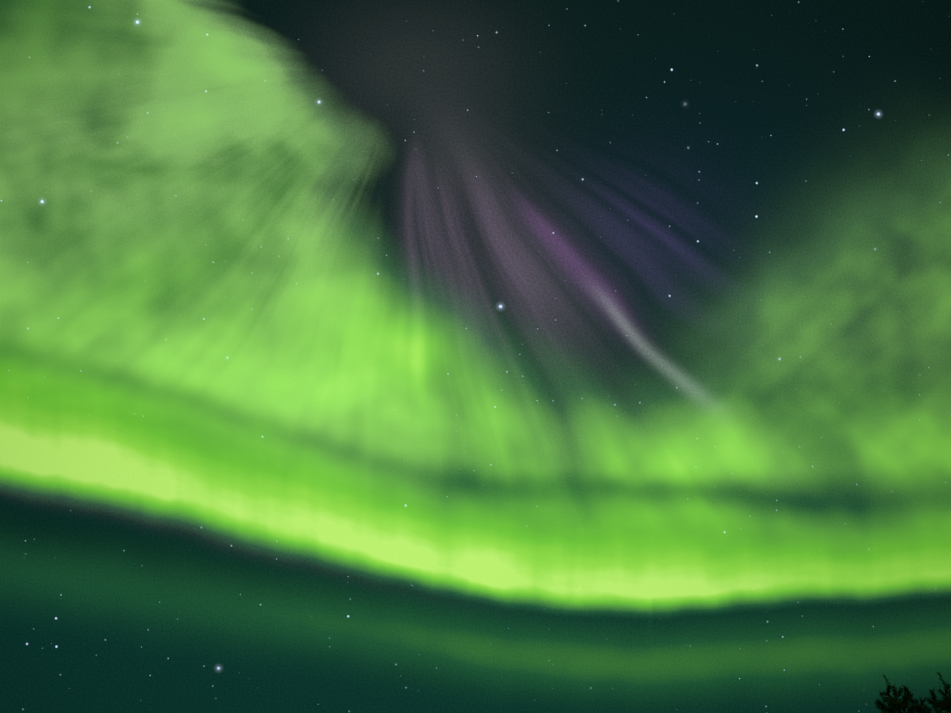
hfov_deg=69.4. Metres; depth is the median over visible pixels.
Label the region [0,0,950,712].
sky
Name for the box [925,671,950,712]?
tree
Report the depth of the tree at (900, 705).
12.02 m

